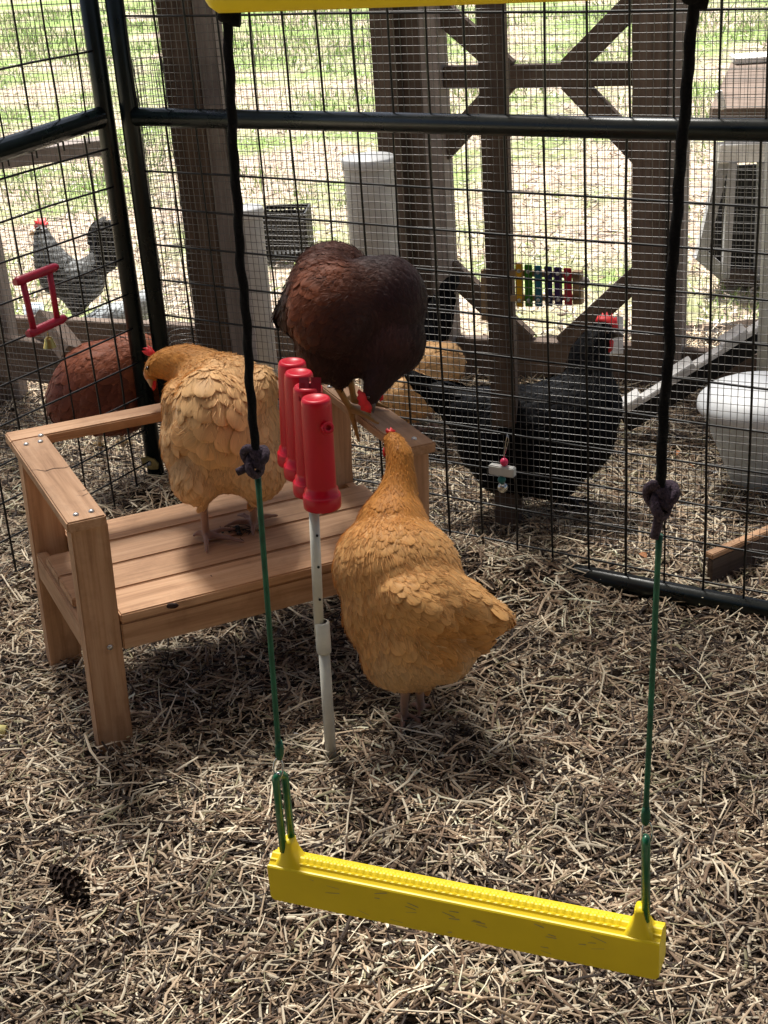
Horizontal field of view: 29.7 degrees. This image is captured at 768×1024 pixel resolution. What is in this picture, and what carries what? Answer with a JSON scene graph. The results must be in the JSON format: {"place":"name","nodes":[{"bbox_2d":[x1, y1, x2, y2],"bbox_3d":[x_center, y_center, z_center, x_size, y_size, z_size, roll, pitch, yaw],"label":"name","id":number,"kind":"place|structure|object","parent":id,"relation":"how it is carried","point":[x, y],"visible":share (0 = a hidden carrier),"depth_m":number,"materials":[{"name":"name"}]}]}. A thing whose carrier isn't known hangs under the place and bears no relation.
{"place":"outdoors","nodes":[
{"label":"outdoors","id":0,"kind":"place"},
{"bbox_2d":[0,319,767,1023],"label":"pen floor","id":1,"kind":"structure","parent":0,"point":[366,861],"depth_m":2.36,"materials":[{"name":"plant"}]},
{"bbox_2d":[0,136,101,402],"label":"fence frame","id":2,"kind":"object","parent":1,"relation":"on","point":[38,314],"visible":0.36,"depth_m":4.17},
{"bbox_2d":[132,56,200,345],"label":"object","id":3,"kind":"object","parent":1,"relation":"on","point":[161,198],"visible":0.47,"depth_m":3.35,"materials":[{"name":"wood"}]},
{"bbox_2d":[155,0,257,365],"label":"timber post","id":4,"kind":"object","parent":1,"relation":"on","point":[217,191],"visible":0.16,"depth_m":3.30,"materials":[{"name":"brown wood"}]},
{"bbox_2d":[243,203,278,409],"bbox_3d":[-0.331,-0.503,3.845,0.084,0.620,0.084,-4,24,0],"label":"feeder pipe","id":5,"kind":"object","parent":1,"relation":"on","point":[259,284],"visible":0.33,"depth_m":3.77,"materials":[{"name":"white plastic"}]},
{"bbox_2d":[341,151,398,389],"bbox_3d":[-0.020,-0.634,4.000,0.145,0.691,0.145,-4,24,0],"label":"feeder pipe","id":6,"kind":"object","parent":1,"relation":"on","point":[370,178],"visible":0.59,"depth_m":3.86,"materials":[{"name":"white plastic"}]},
{"bbox_2d":[0,323,767,1023],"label":"straw bedding","id":7,"kind":"object","parent":1,"relation":"on","point":[210,961],"visible":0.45,"depth_m":2.40,"materials":[{"name":"beige plant"}]},
{"bbox_2d":[0,725,7,738],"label":"yellow tube","id":8,"kind":"object","parent":7,"relation":"on","point":[2,732],"visible":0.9,"depth_m":2.62,"materials":[{"name":"plastic"}]},
{"bbox_2d":[49,864,91,910],"bbox_3d":[-0.478,0.571,2.209,0.046,0.046,0.136,-19,28,-30],"label":"pine cone","id":9,"kind":"object","parent":7,"relation":"on","point":[67,880],"visible":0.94,"depth_m":2.20,"materials":[{"name":"brown plant"}]},
{"bbox_2d":[44,332,159,449],"bbox_3d":[-0.662,-0.285,3.663,0.340,0.389,0.411,-4,24,0],"label":"hen","id":10,"kind":"object","parent":7,"relation":"on","point":[80,375],"visible":0.44,"depth_m":3.47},
{"bbox_2d":[5,381,435,754],"bbox_3d":[-0.293,0.082,2.752,0.681,0.519,0.441,-15,26,-22],"label":"wooden bench","id":11,"kind":"object","parent":7,"relation":"on","point":[108,590],"visible":0.72,"depth_m":2.62,"materials":[{"name":"brown wood"}]},
{"bbox_2d":[142,343,286,552],"bbox_3d":[-0.303,-0.135,2.706,0.239,0.340,0.346,-9,25,-11],"label":"hen","id":12,"kind":"object","parent":11,"relation":"on","point":[204,435],"visible":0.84,"depth_m":2.59,"materials":[{"name":"orange"}]},
{"bbox_2d":[220,524,258,540],"bbox_3d":[-0.270,0.029,2.744,0.081,0.012,0.072,15,31,36],"label":"dropping","id":13,"kind":"object","parent":11,"relation":"on","point":[237,528],"visible":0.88,"depth_m":2.74,"materials":[{"name":"brown"}]},
{"bbox_2d":[270,240,428,441],"bbox_3d":[-0.062,-0.317,2.714,0.297,0.360,0.276,-4,24,0],"label":"hen","id":14,"kind":"object","parent":11,"relation":"on","point":[345,315],"visible":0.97,"depth_m":2.60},
{"bbox_2d":[277,357,341,760],"bbox_3d":[-0.113,0.094,2.439,0.066,0.702,0.263,-10,25,-12],"label":"tube toy","id":15,"kind":"object","parent":7,"relation":"on","point":[305,456],"visible":0.99,"depth_m":2.31,"materials":[{"name":"red plastic"}]},
{"bbox_2d":[0,326,767,1023],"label":"long straw","id":16,"kind":"object","parent":7,"relation":"on","point":[362,766],"visible":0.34,"depth_m":2.44,"materials":[{"name":"beige plant"}]},
{"bbox_2d":[379,341,466,433],"bbox_3d":[0.090,-0.305,3.728,0.260,0.270,0.187,-11,25,-14],"label":"hen","id":17,"kind":"object","parent":7,"relation":"on","point":[434,353],"visible":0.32,"depth_m":3.65,"materials":[{"name":"orange"}]},
{"bbox_2d":[331,427,516,733],"bbox_3d":[0.039,0.147,2.480,0.239,0.490,0.327,-22,29,-34],"label":"hen","id":18,"kind":"object","parent":7,"relation":"on","point":[422,613],"visible":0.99,"depth_m":2.40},
{"bbox_2d":[424,274,459,341],"bbox_3d":[0.062,-0.435,3.894,0.240,0.376,0.265,7,27,24],"label":"hen","id":19,"kind":"object","parent":7,"relation":"on","point":[446,287],"visible":0.14,"depth_m":3.84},
{"bbox_2d":[404,313,623,512],"bbox_3d":[0.303,-0.202,3.282,0.512,0.423,0.240,-4,24,0],"label":"hen","id":20,"kind":"object","parent":7,"relation":"on","point":[564,421],"visible":0.67,"depth_m":3.23,"materials":[{"name":"black"}]},
{"bbox_2d":[610,317,622,354],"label":"block","id":21,"kind":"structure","parent":7,"relation":"on","point":[614,351],"depth_m":3.89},
{"bbox_2d":[621,321,757,430],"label":"ramp","id":22,"kind":"structure","parent":7,"relation":"on","point":[641,401],"depth_m":3.66,"materials":[{"name":"grey wood"}]},
{"bbox_2d":[697,371,767,494],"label":"feed pail","id":23,"kind":"object","parent":7,"relation":"on","point":[729,399],"visible":0.72,"depth_m":3.28,"materials":[{"name":"white plastic"}]},
{"bbox_2d":[706,525,767,588],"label":"wooden board","id":24,"kind":"object","parent":7,"relation":"on","point":[721,562],"visible":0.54,"depth_m":3.00,"materials":[{"name":"brown wood"}]},
{"bbox_2d":[756,142,767,370],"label":"white pipe","id":25,"kind":"object","parent":7,"relation":"on","point":[763,314],"visible":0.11,"depth_m":3.48,"materials":[{"name":"beige plastic"}]},
{"bbox_2d":[476,3,521,527],"bbox_3d":[0.223,-0.836,2.930,0.054,1.900,0.054,2,25,13],"label":"timber post","id":26,"kind":"object","parent":1,"relation":"on","point":[490,87],"visible":0.73,"depth_m":3.02,"materials":[{"name":"brown wood"}]},
{"bbox_2d":[639,552,646,557],"bbox_3d":[0.553,0.091,3.099,0.014,0.011,0.034,-4,24,0],"label":"dead leaf","id":27,"kind":"object","parent":1,"relation":"on","point":[643,554],"visible":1,"depth_m":3.09,"materials":[{"name":"orange plant"}]},
{"bbox_2d":[0,0,767,381],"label":"ground","id":28,"kind":"structure","parent":0,"point":[538,200],"depth_m":7.61,"materials":[{"name":"plant"}]},
{"bbox_2d":[23,302,43,314],"bbox_3d":[-1.208,-0.673,5.021,0.071,0.087,0.071,-4,24,0],"label":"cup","id":29,"kind":"object","parent":28,"relation":"on","point":[36,307],"visible":0.12,"depth_m":4.99,"materials":[{"name":"white plastic"}]},
{"bbox_2d":[29,216,116,316],"bbox_3d":[-1.039,-0.809,4.915,0.308,0.373,0.183,-4,24,0],"label":"rooster","id":30,"kind":"object","parent":28,"relation":"on","point":[86,278],"visible":0.51,"depth_m":4.88},
{"bbox_2d":[0,0,163,581],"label":"wire panel","id":31,"kind":"object","parent":28,"relation":"on","point":[100,117],"visible":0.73,"depth_m":3.19,"materials":[{"name":"black metal"}]},
{"bbox_2d":[12,263,66,337],"bbox_3d":[-0.734,-0.451,3.100,0.020,0.138,0.126,11,28,30],"label":"ladder toy","id":32,"kind":"object","parent":31,"relation":"attached to","point":[22,281],"visible":1,"depth_m":3.09,"materials":[{"name":"plastic"}]},
{"bbox_2d":[43,331,56,348],"bbox_3d":[-0.726,-0.374,3.139,0.029,0.036,0.029,-4,24,0],"label":"bell","id":33,"kind":"object","parent":32,"relation":"hanging from","point":[49,342],"visible":1,"depth_m":3.13,"materials":[{"name":"gold metal"}]},
{"bbox_2d":[86,290,147,319],"bbox_3d":[-0.883,-0.661,4.825,0.298,0.166,0.128,-4,24,0],"label":"hen","id":34,"kind":"object","parent":28,"relation":"on","point":[101,312],"visible":0.14,"depth_m":4.79,"materials":[{"name":"white"}]},
{"bbox_2d":[263,203,313,257],"bbox_3d":[-0.385,-1.119,5.774,0.182,0.174,0.182,-2,24,5],"label":"crate","id":35,"kind":"object","parent":28,"relation":"on","point":[274,232],"visible":0.48,"depth_m":5.71,"materials":[{"name":"black plastic"}]},
{"bbox_2d":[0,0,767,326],"bbox_3d":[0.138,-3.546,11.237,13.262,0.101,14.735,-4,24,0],"label":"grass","id":36,"kind":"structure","parent":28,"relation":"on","point":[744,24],"depth_m":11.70,"materials":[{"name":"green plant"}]},
{"bbox_2d":[15,0,756,387],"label":"wooden fence","id":37,"kind":"object","parent":28,"relation":"on","point":[645,258],"visible":0.56,"depth_m":3.96,"materials":[{"name":"wood"}]},
{"bbox_2d":[0,0,767,339],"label":"hardware cloth","id":38,"kind":"object","parent":37,"relation":"attached to","point":[718,180],"visible":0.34,"depth_m":4.17,"materials":[{"name":"metal"}]},
{"bbox_2d":[105,0,767,620],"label":"wire panel","id":39,"kind":"object","parent":28,"relation":"on","point":[393,122],"visible":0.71,"depth_m":2.88,"materials":[{"name":"black metal"}]},
{"bbox_2d":[0,0,767,572],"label":"hardware cloth","id":40,"kind":"object","parent":39,"relation":"attached to","point":[526,206],"visible":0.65,"depth_m":3.04,"materials":[{"name":"metal"}]},
{"bbox_2d":[481,264,589,320],"bbox_3d":[0.316,-0.458,3.045,0.241,0.129,0.028,7,27,24],"label":"xylophone","id":41,"kind":"object","parent":40,"relation":"hanging from","point":[573,277],"visible":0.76,"depth_m":3.02,"materials":[{"name":"multicoloured wood"},{"name":"multicoloured painted metal"}]},
{"bbox_2d":[488,434,515,492],"bbox_3d":[0.244,-0.101,3.003,0.058,0.133,0.023,11,28,30],"label":"chew toy","id":42,"kind":"object","parent":39,"relation":"hanging from","point":[502,470],"visible":1,"depth_m":3.00,"materials":[{"name":"white wood"}]},
{"bbox_2d":[693,52,766,287],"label":"hutch","id":43,"kind":"object","parent":28,"relation":"on","point":[726,154],"visible":0.53,"depth_m":4.90,"materials":[{"name":"white wood"}]},
{"bbox_3d":[-0.339,-1.396,2.924,6.000,3.000,4.700,-4,24,0],"label":"shade canopy","id":44,"kind":"object","parent":28,"relation":"on","visible":0},
{"bbox_2d":[205,0,708,26],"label":"perch bar","id":45,"kind":"object","parent":44,"relation":"attached to","point":[229,12],"visible":1,"depth_m":1.19,"materials":[{"name":"yellow plastic"}]},
{"bbox_2d":[222,5,699,978],"bbox_3d":[0.058,0.020,1.361,0.450,0.936,0.039,6,26,21],"label":"perch swing","id":46,"kind":"object","parent":45,"relation":"hanging from","point":[634,943],"visible":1,"depth_m":1.48,"materials":[{"name":"yellow plastic"}]}
]}

